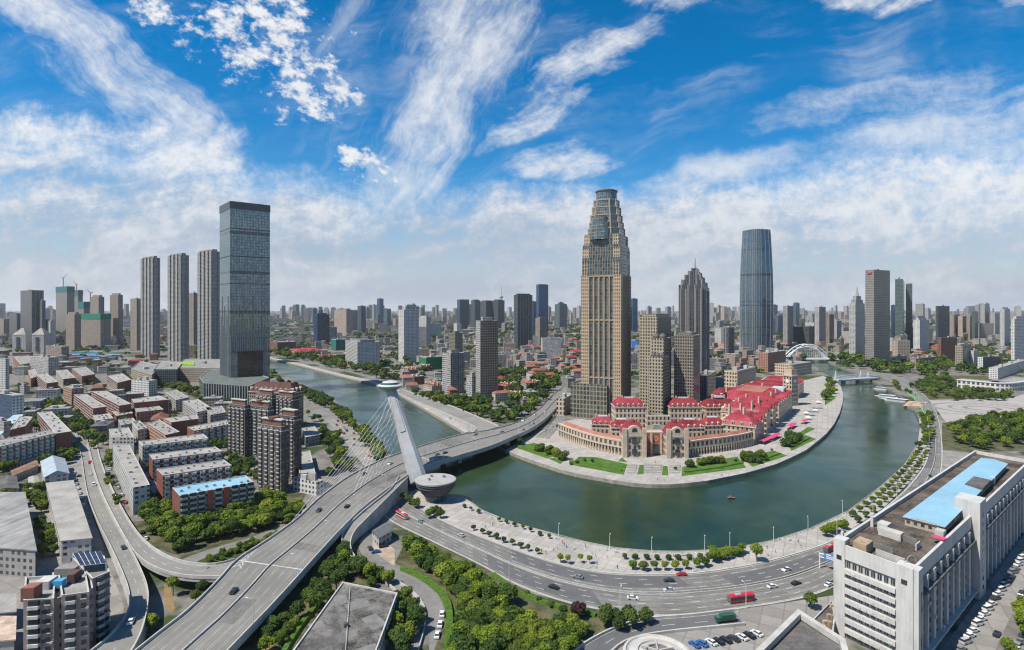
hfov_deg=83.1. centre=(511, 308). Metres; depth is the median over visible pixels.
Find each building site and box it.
[78,302,89,313]
[81,313,110,346]
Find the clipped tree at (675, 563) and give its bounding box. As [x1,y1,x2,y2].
[671,560,679,569]
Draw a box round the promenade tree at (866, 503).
[863,500,870,505]
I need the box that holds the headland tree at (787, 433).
[783,429,792,437]
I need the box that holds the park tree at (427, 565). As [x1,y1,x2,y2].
[422,560,432,572]
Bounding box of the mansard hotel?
[248,381,303,425]
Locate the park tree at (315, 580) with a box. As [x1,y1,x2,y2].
[308,576,323,587]
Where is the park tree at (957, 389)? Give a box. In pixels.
[954,387,961,391]
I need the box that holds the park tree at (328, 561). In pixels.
[319,559,334,567]
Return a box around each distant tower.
[0,303,5,318]
[0,307,2,318]
[46,308,49,318]
[50,309,55,318]
[124,304,128,315]
[280,307,284,317]
[290,310,296,318]
[293,304,299,314]
[301,304,304,315]
[304,308,308,322]
[312,307,317,321]
[324,307,328,313]
[331,307,335,318]
[366,307,369,318]
[372,304,375,319]
[418,308,423,316]
[435,305,438,316]
[442,308,446,316]
[453,308,456,317]
[469,304,470,322]
[507,307,511,316]
[548,306,550,320]
[569,312,571,323]
[573,307,575,320]
[576,305,580,320]
[646,306,651,313]
[665,306,670,316]
[710,303,713,316]
[717,305,721,316]
[721,306,725,319]
[727,307,730,316]
[732,306,736,316]
[773,304,777,317]
[800,307,804,318]
[833,311,837,318]
[845,306,848,313]
[915,304,917,319]
[918,303,924,315]
[925,308,930,318]
[966,306,974,314]
[974,304,978,319]
[1015,306,1020,315]
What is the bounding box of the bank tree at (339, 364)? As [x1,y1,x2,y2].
[337,361,343,368]
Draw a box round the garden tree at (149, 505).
[138,502,159,512]
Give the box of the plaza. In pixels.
[929,394,1023,421]
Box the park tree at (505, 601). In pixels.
[493,592,509,609]
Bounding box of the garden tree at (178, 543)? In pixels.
[171,537,189,551]
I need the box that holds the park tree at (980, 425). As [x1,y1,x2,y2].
[969,423,984,429]
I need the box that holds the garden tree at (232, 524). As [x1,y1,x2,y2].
[223,517,241,536]
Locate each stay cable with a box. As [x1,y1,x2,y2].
[292,397,387,520]
[300,404,387,514]
[310,407,390,504]
[313,416,388,502]
[326,423,393,491]
[350,397,389,493]
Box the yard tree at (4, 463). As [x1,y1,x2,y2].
[0,460,8,467]
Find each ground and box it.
[0,311,1023,649]
[132,493,305,557]
[240,536,377,649]
[395,531,626,649]
[918,376,1012,399]
[942,418,1023,451]
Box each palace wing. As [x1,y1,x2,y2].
[591,414,612,433]
[609,417,628,435]
[611,396,647,427]
[666,396,702,421]
[677,417,704,436]
[698,415,725,434]
[700,395,731,417]
[711,387,735,397]
[720,398,771,433]
[720,403,764,444]
[733,394,777,427]
[742,382,780,386]
[750,380,782,385]
[762,375,803,397]
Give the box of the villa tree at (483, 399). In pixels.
[479,397,485,403]
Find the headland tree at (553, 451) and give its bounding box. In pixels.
[550,447,558,456]
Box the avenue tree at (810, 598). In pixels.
[803,591,817,608]
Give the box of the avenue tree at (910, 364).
[905,361,915,368]
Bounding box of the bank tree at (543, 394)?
[538,389,547,398]
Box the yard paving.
[372,543,394,565]
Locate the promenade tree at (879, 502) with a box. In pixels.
[876,500,882,506]
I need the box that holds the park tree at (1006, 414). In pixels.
[1001,411,1012,418]
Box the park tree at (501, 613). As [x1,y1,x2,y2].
[493,609,507,616]
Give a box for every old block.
[0,417,10,436]
[18,383,29,393]
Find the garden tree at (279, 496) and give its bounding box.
[273,491,286,501]
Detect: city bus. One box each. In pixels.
[396,510,407,519]
[727,591,754,603]
[823,542,833,552]
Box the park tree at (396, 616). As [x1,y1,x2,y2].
[391,610,403,623]
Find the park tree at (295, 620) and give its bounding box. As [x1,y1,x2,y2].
[289,615,300,626]
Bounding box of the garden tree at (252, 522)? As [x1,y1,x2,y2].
[244,516,257,531]
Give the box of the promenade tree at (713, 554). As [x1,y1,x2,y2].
[708,550,719,561]
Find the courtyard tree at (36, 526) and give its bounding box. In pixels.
[33,524,41,532]
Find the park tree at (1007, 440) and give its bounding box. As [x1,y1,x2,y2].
[999,436,1012,446]
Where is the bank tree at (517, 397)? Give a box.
[513,393,522,403]
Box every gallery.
[890,354,906,362]
[910,355,935,367]
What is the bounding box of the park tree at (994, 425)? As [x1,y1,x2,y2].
[988,422,1002,429]
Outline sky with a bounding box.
[0,0,1023,310]
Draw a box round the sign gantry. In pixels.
[819,552,833,567]
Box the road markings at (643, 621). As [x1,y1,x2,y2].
[579,614,713,649]
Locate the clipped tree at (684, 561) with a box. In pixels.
[682,559,689,565]
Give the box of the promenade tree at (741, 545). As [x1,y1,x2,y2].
[737,542,745,548]
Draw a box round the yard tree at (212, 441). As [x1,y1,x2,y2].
[209,437,218,446]
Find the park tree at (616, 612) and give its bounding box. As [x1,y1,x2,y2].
[611,607,623,618]
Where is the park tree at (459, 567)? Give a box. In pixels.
[451,562,466,578]
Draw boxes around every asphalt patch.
[487,555,601,604]
[511,550,689,587]
[722,554,827,584]
[925,437,934,467]
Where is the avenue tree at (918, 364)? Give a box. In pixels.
[915,362,923,367]
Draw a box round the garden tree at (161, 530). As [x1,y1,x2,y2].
[157,525,168,536]
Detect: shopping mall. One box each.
[131,361,155,379]
[154,361,181,384]
[177,359,219,382]
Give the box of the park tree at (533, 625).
[525,617,540,633]
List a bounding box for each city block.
[189,344,196,357]
[330,326,336,341]
[366,321,371,331]
[373,322,377,329]
[379,323,386,331]
[390,325,396,331]
[419,327,426,347]
[445,326,453,329]
[449,318,456,324]
[454,323,460,331]
[502,322,507,332]
[532,336,537,345]
[541,337,560,357]
[576,341,580,348]
[710,317,714,325]
[715,327,723,344]
[805,322,814,325]
[843,331,848,344]
[890,338,894,350]
[892,340,909,359]
[912,328,931,345]
[929,325,935,332]
[959,333,967,340]
[978,322,993,338]
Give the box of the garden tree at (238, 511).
[234,509,244,514]
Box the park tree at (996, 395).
[992,392,1001,400]
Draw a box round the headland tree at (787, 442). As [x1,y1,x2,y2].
[779,437,792,446]
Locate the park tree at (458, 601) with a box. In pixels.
[454,597,466,609]
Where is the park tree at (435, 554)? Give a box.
[431,552,440,557]
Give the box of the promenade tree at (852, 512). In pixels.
[848,509,857,516]
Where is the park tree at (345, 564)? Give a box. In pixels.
[338,561,350,570]
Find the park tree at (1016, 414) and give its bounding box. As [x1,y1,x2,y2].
[1010,411,1022,416]
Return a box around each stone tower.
[640,313,670,414]
[649,352,668,414]
[651,333,670,398]
[674,331,699,402]
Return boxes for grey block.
[30,355,58,375]
[46,344,68,360]
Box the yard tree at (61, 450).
[56,447,67,452]
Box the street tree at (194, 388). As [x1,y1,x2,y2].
[191,386,198,390]
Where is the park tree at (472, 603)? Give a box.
[464,599,482,610]
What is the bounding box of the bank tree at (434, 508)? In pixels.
[430,505,438,514]
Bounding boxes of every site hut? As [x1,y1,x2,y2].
[69,352,85,354]
[86,352,102,353]
[87,355,111,357]
[107,354,121,356]
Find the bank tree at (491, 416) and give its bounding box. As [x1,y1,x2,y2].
[488,412,496,419]
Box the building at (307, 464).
[299,450,316,477]
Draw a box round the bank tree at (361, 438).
[357,434,366,442]
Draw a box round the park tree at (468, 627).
[464,622,476,635]
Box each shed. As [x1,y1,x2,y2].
[0,474,19,491]
[0,492,36,577]
[0,594,16,615]
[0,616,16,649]
[9,451,54,469]
[11,460,38,479]
[28,476,41,491]
[40,455,69,484]
[46,480,92,563]
[72,433,78,442]
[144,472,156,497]
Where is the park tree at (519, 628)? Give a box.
[511,621,526,639]
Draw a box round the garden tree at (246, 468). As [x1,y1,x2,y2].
[242,465,250,475]
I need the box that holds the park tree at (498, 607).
[495,605,503,610]
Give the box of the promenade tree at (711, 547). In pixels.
[707,544,717,550]
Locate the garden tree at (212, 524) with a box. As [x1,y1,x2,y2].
[207,521,222,536]
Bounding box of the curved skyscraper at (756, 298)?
[740,229,772,352]
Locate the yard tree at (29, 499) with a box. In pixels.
[28,491,41,500]
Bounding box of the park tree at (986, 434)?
[978,432,990,437]
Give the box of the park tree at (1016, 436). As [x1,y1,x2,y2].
[1010,432,1022,443]
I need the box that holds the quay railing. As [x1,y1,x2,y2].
[459,445,916,552]
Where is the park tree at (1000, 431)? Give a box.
[993,429,1004,434]
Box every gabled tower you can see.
[12,328,32,352]
[32,328,51,353]
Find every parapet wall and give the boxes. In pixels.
[572,608,733,649]
[611,622,744,649]
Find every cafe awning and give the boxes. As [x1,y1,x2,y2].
[758,437,771,441]
[768,433,781,437]
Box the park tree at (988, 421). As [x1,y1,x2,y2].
[986,419,996,429]
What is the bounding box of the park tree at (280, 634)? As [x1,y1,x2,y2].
[273,628,286,644]
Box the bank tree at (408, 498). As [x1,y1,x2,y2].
[405,495,413,503]
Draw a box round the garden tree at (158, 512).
[144,507,165,520]
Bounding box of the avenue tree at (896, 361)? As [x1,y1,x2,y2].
[891,358,901,363]
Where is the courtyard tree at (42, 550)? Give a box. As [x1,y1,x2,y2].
[38,547,47,556]
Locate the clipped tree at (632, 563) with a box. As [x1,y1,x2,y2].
[628,559,636,567]
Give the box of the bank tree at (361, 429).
[357,426,368,434]
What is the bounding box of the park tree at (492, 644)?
[481,638,500,649]
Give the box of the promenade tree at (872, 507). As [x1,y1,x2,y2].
[868,505,875,510]
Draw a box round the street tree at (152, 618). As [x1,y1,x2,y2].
[144,613,158,633]
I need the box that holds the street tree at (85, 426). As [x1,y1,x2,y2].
[79,423,91,429]
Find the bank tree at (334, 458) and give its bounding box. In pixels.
[331,455,341,463]
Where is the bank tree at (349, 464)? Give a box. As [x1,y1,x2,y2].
[345,462,353,470]
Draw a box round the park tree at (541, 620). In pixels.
[535,618,546,623]
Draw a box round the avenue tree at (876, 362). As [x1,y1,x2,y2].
[871,360,880,366]
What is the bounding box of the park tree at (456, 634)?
[446,629,462,645]
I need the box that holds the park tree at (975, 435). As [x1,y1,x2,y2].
[972,433,981,437]
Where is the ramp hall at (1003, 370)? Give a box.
[989,359,1023,378]
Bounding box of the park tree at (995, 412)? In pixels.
[990,410,1000,415]
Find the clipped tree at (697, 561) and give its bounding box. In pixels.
[692,557,700,567]
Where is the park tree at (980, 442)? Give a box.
[972,437,987,448]
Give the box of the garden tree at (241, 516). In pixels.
[230,512,245,519]
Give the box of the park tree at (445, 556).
[442,553,451,560]
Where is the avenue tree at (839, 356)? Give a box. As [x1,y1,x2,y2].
[836,354,844,361]
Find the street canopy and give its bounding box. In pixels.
[0,407,24,434]
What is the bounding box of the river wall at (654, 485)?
[270,350,919,551]
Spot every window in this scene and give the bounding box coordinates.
[44,600,50,605]
[44,619,50,624]
[44,628,50,633]
[80,612,86,617]
[80,639,86,645]
[632,438,637,443]
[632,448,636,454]
[675,438,680,444]
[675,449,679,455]
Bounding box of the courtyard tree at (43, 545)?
[36,542,47,550]
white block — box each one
[0,358,8,390]
[0,390,23,418]
[131,376,156,395]
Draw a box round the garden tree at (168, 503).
[159,500,171,507]
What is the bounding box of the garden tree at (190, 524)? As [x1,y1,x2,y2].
[182,521,194,526]
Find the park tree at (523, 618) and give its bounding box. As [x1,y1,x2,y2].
[515,613,533,623]
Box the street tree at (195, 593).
[189,589,200,600]
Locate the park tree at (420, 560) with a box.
[416,556,424,566]
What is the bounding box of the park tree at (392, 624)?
[389,621,404,628]
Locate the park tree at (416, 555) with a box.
[412,553,421,560]
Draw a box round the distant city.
[0,309,1023,369]
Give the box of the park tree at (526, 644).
[520,642,532,647]
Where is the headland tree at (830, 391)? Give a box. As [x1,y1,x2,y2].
[822,388,834,394]
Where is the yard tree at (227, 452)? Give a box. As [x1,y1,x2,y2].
[224,450,232,457]
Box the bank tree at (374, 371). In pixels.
[372,369,379,377]
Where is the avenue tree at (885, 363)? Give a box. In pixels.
[880,360,888,366]
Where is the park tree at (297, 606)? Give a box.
[289,599,305,614]
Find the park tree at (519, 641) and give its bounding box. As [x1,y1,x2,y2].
[513,639,523,644]
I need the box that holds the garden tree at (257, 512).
[253,509,264,515]
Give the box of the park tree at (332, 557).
[327,554,336,561]
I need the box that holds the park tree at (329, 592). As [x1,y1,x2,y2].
[322,588,334,601]
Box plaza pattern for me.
[909,400,1023,414]
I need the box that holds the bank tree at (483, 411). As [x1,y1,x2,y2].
[478,408,487,414]
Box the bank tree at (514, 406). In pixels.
[510,403,521,408]
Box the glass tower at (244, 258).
[219,201,269,381]
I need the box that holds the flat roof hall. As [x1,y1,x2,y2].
[293,582,396,649]
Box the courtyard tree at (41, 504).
[33,499,48,512]
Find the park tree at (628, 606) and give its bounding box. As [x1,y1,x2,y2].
[621,604,632,616]
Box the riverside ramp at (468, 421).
[397,389,498,431]
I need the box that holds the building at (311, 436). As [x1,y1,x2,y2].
[302,426,319,446]
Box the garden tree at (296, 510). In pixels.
[292,507,301,516]
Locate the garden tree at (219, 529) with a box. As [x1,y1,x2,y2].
[214,524,226,539]
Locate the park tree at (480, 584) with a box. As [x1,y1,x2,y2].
[474,581,484,590]
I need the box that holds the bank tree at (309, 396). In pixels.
[306,394,312,398]
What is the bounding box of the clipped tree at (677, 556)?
[674,554,681,559]
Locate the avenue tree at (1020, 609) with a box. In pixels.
[1014,605,1023,612]
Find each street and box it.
[0,347,99,445]
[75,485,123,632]
[76,442,97,551]
[326,418,408,483]
[941,535,1023,649]
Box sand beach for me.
[903,401,922,405]
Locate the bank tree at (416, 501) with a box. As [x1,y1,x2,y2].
[410,497,420,505]
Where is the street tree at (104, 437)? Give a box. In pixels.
[97,433,108,444]
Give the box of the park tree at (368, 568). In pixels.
[362,562,377,576]
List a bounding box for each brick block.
[270,340,295,352]
[411,374,423,384]
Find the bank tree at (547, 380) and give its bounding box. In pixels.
[544,378,551,383]
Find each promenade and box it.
[270,357,468,431]
[407,419,928,572]
[507,376,842,483]
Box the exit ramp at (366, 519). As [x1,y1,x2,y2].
[341,475,425,649]
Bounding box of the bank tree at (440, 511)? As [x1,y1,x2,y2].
[436,507,444,517]
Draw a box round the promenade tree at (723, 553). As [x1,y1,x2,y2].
[719,550,728,559]
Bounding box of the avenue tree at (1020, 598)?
[1016,595,1023,600]
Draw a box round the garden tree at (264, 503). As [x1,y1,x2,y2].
[257,498,274,509]
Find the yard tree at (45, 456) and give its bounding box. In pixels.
[40,454,55,458]
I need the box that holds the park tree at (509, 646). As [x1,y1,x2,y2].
[504,643,512,649]
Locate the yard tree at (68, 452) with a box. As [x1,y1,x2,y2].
[65,450,75,454]
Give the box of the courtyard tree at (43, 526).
[40,522,51,529]
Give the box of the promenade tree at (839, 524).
[833,521,843,531]
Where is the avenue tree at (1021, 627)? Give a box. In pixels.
[1019,624,1023,632]
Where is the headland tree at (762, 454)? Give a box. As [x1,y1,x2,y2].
[754,449,768,460]
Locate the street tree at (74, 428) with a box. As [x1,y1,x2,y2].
[69,424,80,432]
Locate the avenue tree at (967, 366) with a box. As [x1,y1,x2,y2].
[963,364,972,368]
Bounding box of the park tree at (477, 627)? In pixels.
[472,624,482,636]
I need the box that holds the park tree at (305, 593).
[300,587,313,607]
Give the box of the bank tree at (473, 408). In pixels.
[469,405,478,413]
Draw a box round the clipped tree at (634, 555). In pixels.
[631,553,638,558]
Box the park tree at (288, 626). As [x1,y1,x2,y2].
[282,621,294,634]
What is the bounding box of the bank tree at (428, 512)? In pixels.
[425,508,433,515]
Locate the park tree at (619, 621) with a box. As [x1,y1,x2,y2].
[612,615,625,630]
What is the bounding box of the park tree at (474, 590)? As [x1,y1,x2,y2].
[468,585,480,596]
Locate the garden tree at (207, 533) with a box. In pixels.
[199,527,215,540]
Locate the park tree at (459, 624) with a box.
[451,619,466,634]
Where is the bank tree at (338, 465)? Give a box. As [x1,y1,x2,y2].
[333,463,342,468]
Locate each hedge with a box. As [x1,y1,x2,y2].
[282,604,320,649]
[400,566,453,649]
[491,572,595,616]
[517,445,547,455]
[569,460,621,470]
[684,462,743,472]
[792,437,810,446]
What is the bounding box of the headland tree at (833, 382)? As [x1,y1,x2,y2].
[827,379,837,384]
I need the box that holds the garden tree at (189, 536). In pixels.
[181,530,197,547]
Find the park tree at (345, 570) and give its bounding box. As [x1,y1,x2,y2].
[340,566,349,577]
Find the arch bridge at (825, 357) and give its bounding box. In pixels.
[786,344,839,359]
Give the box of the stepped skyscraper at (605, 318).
[581,189,630,417]
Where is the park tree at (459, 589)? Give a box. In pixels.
[453,584,468,595]
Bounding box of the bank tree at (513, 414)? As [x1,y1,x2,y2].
[509,410,518,417]
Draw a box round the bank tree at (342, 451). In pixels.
[336,447,348,456]
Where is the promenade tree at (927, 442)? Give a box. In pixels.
[923,440,931,447]
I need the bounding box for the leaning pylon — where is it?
[377,380,425,484]
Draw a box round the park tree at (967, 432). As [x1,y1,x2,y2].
[961,429,974,435]
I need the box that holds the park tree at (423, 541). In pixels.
[410,536,428,546]
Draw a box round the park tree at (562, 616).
[552,612,567,622]
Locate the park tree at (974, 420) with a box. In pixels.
[971,418,979,423]
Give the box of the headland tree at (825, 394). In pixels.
[820,391,830,399]
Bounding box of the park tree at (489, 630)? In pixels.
[478,623,501,637]
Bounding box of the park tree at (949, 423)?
[945,421,955,426]
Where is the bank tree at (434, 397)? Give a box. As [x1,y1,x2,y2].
[431,394,437,400]
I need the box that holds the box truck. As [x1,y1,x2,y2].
[714,611,735,623]
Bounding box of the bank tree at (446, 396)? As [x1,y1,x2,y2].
[442,394,450,400]
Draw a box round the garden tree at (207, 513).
[204,510,217,515]
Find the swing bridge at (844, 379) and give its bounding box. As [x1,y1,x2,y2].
[832,371,879,382]
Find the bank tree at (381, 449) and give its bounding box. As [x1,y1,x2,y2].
[373,446,388,456]
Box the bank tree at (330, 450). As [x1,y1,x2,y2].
[325,448,334,454]
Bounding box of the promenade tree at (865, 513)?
[862,510,869,516]
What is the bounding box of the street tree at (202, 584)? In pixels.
[195,579,209,594]
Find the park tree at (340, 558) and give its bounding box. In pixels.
[334,554,344,568]
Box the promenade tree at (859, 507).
[855,505,863,509]
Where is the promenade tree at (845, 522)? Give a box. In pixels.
[837,518,848,528]
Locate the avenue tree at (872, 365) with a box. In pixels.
[869,363,875,370]
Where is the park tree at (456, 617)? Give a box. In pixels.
[453,613,463,621]
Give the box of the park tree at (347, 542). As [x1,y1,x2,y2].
[341,540,349,544]
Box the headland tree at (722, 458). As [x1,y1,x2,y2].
[718,455,725,462]
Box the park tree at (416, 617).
[405,610,425,626]
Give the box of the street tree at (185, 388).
[180,386,189,391]
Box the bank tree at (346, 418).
[343,415,352,425]
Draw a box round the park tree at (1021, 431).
[1017,429,1023,436]
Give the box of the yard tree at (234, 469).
[232,466,237,473]
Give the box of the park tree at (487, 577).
[482,575,491,583]
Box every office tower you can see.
[314,313,329,342]
[357,305,365,332]
[376,314,380,324]
[377,298,383,322]
[384,308,390,325]
[457,299,468,328]
[471,300,479,327]
[480,300,491,320]
[492,299,504,327]
[514,293,531,347]
[532,301,535,332]
[536,284,547,331]
[555,302,566,329]
[631,298,637,331]
[724,326,733,352]
[774,314,782,332]
[793,302,799,325]
[793,325,802,346]
[803,325,814,346]
[865,269,889,365]
[891,304,894,337]
[895,277,903,335]
[906,283,911,349]
[936,305,949,343]
[972,311,977,339]
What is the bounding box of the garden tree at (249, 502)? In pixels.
[245,498,255,506]
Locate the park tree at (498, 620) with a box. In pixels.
[490,616,504,624]
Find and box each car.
[126,617,135,624]
[229,587,238,593]
[371,549,380,553]
[434,630,440,638]
[437,620,442,627]
[439,610,444,617]
[548,584,559,589]
[572,574,583,578]
[627,595,638,599]
[663,577,674,581]
[663,587,674,590]
[676,571,686,575]
[688,640,700,648]
[696,639,708,647]
[704,637,717,646]
[712,637,725,645]
[720,635,732,643]
[727,634,740,642]
[735,633,748,640]
[742,631,755,638]
[750,629,763,637]
[767,583,778,588]
[781,566,791,571]
[791,580,801,585]
[824,582,833,586]
[954,645,967,649]
[959,636,972,644]
[963,632,976,638]
[967,627,979,632]
[971,618,984,626]
[975,615,987,620]
[978,610,991,615]
[981,604,994,611]
[986,600,997,605]
[990,595,1001,600]
[992,591,1004,595]
[992,630,1001,637]
[995,585,1006,591]
[998,581,1009,586]
[1002,578,1012,581]
[1005,573,1016,577]
[1007,568,1018,573]
[1013,562,1023,566]
[1014,638,1022,644]
[1015,557,1023,562]
[1018,589,1023,595]
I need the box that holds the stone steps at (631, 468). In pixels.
[627,464,636,473]
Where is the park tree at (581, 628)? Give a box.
[574,622,587,637]
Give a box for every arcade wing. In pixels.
[558,422,621,454]
[689,429,753,455]
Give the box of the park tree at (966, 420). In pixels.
[959,418,970,424]
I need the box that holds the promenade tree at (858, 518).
[854,515,862,522]
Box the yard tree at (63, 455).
[57,453,67,457]
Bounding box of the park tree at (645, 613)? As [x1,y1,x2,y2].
[638,605,653,623]
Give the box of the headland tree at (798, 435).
[791,432,802,440]
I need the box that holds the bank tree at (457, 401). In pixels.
[453,398,461,407]
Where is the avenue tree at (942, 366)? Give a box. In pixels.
[937,363,947,368]
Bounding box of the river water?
[270,351,919,550]
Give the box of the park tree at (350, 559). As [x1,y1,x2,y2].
[346,555,358,562]
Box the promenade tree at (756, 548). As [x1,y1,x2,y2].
[750,542,762,561]
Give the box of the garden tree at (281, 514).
[276,510,286,522]
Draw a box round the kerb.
[384,371,941,615]
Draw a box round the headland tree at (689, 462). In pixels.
[684,459,694,466]
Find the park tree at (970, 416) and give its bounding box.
[965,414,976,419]
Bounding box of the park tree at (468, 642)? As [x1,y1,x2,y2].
[455,633,478,649]
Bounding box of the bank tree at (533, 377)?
[529,375,538,379]
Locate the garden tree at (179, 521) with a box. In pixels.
[167,516,185,527]
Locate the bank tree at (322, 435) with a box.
[320,433,329,437]
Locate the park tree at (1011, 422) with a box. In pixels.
[1005,419,1018,429]
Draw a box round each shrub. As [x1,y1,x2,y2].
[207,557,214,562]
[219,547,225,552]
[233,546,240,551]
[547,600,554,607]
[558,604,566,611]
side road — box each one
[182,507,307,561]
[359,532,443,649]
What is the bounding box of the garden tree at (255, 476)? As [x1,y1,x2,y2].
[252,473,257,482]
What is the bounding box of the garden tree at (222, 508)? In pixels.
[215,506,226,512]
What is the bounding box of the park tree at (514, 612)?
[509,606,524,619]
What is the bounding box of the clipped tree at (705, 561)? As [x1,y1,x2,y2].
[701,556,709,566]
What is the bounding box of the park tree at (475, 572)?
[465,567,482,580]
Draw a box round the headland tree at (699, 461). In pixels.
[696,458,704,464]
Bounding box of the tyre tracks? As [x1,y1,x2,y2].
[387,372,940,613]
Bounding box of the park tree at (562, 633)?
[555,630,567,638]
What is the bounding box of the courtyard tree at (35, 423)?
[33,420,38,431]
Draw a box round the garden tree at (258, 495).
[254,491,263,500]
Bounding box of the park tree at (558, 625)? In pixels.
[551,619,563,632]
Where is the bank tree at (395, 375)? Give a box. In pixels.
[390,372,399,379]
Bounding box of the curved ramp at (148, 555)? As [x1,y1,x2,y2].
[88,444,234,581]
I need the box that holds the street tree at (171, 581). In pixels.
[165,576,179,595]
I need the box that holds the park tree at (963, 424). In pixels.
[954,420,968,427]
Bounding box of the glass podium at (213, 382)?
[199,370,268,403]
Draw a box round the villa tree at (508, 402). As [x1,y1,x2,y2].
[504,399,512,407]
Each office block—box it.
[700,370,715,400]
[834,450,1023,649]
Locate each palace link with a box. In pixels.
[645,415,670,427]
[647,424,662,429]
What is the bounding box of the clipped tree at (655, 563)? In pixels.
[650,560,658,566]
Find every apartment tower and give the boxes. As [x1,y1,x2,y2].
[0,318,8,335]
[9,312,19,336]
[20,290,43,332]
[21,551,110,649]
[39,300,45,329]
[46,319,55,344]
[56,286,74,332]
[66,312,80,349]
[74,290,82,311]
[90,295,103,313]
[110,293,122,336]
[130,298,140,350]
[141,256,159,357]
[168,253,188,361]
[189,292,196,344]
[197,249,219,358]
[228,398,249,457]
[249,399,273,457]
[256,388,276,415]
[257,416,288,492]
[275,389,298,415]
[278,408,301,478]
[334,309,352,335]
[345,338,379,367]
[353,311,356,329]
[398,305,418,362]
[419,316,430,346]
[431,322,440,336]
[442,349,464,393]
[449,331,462,351]
[466,372,475,396]
[476,317,497,397]
[535,317,546,344]
[716,320,722,327]
[773,318,774,334]
[783,305,792,346]
[815,306,825,343]
[826,313,833,342]
[834,320,841,338]
[842,326,847,335]
[895,334,907,339]
[913,316,928,350]
[937,336,956,359]
[950,314,958,335]
[955,343,970,368]
[958,315,965,335]
[966,314,971,339]
[970,348,977,363]
[977,354,1000,370]
[980,303,989,322]
[990,311,999,333]
[1000,307,1009,345]
[1011,316,1023,359]
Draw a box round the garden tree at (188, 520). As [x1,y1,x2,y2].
[181,517,192,527]
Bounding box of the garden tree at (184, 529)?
[182,526,194,536]
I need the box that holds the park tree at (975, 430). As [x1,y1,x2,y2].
[968,428,979,432]
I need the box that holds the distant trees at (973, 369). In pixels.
[0,314,1023,376]
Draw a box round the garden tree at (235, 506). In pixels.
[226,501,243,509]
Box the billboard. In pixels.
[632,341,637,346]
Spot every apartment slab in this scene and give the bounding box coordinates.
[0,429,54,470]
[10,416,32,436]
[13,355,29,366]
[28,368,36,386]
[35,373,57,388]
[37,411,71,455]
[56,369,74,387]
[72,366,94,383]
[74,394,105,418]
[91,391,130,415]
[93,413,113,423]
[107,373,130,390]
[109,427,133,452]
[112,411,132,424]
[113,445,149,515]
[118,418,134,431]
[131,395,168,417]
[132,420,146,444]
[134,406,163,421]
[139,434,208,469]
[147,420,179,439]
[149,447,221,480]
[156,460,231,500]
[163,414,199,435]
[165,389,188,411]
[172,475,253,516]
[182,399,212,423]
[187,420,227,445]
[205,406,225,422]
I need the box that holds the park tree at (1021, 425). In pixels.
[1016,422,1023,428]
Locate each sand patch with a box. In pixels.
[164,584,174,612]
[258,644,274,649]
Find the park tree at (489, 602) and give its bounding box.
[480,595,500,608]
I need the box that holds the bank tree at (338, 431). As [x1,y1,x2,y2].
[330,429,342,435]
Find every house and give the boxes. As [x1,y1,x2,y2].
[0,350,9,354]
[12,351,32,356]
[14,365,30,375]
[22,407,41,419]
[24,398,47,409]
[35,387,60,399]
[42,405,72,414]
[56,355,66,360]
[58,415,73,423]
[61,362,72,366]
[64,366,75,373]
[68,355,78,358]
[68,359,82,361]
[87,366,96,372]
[89,420,113,439]
[92,359,101,365]
[92,385,105,390]
[98,365,109,373]
[99,356,107,360]
[105,345,119,349]
[105,363,119,366]
[106,371,120,375]
[109,389,124,396]
[114,366,131,373]
[118,392,129,400]
[125,392,143,402]
[128,359,142,366]
[150,352,157,359]
[150,412,169,421]
[202,395,223,406]
[214,400,231,413]
[289,348,320,356]
[384,346,395,349]
[399,369,409,377]
[400,366,417,373]
[402,374,412,386]
[405,382,417,389]
[418,364,430,370]
[424,381,441,391]
[432,377,441,381]
[434,372,440,377]
[447,386,457,394]
[491,390,512,401]
[500,381,517,389]
[519,396,528,404]
[521,379,533,389]
[522,389,537,397]
[524,364,536,369]
[526,371,535,379]
[531,368,546,371]
[536,361,546,366]
[545,358,564,365]
[545,364,554,369]
[545,372,554,376]
[557,364,565,369]
[562,375,574,387]
[565,342,573,346]
[565,355,576,362]
[569,349,580,355]
[570,368,580,377]
[573,363,580,367]
[714,349,722,354]
[714,364,726,371]
[823,345,830,350]
[911,348,922,353]
[914,350,924,356]
[995,348,1007,353]
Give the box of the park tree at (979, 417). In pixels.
[974,415,984,420]
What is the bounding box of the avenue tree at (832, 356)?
[828,354,836,360]
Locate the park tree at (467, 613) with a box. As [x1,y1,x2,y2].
[463,609,471,618]
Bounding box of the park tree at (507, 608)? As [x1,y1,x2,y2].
[504,604,516,614]
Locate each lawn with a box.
[515,443,552,457]
[548,458,562,463]
[570,457,626,474]
[637,465,643,473]
[662,466,667,474]
[681,457,745,475]
[746,451,786,466]
[789,435,814,450]
[801,427,814,434]
[825,396,834,404]
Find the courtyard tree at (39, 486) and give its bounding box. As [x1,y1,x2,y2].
[32,482,46,490]
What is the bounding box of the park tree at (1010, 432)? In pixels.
[1006,429,1016,441]
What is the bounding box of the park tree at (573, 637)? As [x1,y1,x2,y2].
[566,632,579,648]
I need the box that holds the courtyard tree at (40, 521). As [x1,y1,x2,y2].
[34,518,45,530]
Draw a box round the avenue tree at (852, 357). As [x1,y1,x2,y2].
[849,354,856,359]
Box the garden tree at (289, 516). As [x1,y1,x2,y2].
[283,513,295,522]
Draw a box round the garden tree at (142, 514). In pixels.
[138,508,148,523]
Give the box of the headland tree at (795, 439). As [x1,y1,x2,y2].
[788,435,797,443]
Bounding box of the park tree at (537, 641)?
[533,638,541,646]
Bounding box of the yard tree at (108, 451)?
[104,448,112,455]
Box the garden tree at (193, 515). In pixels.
[185,513,197,518]
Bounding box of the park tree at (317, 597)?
[306,589,326,612]
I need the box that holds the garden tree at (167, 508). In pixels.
[161,505,171,511]

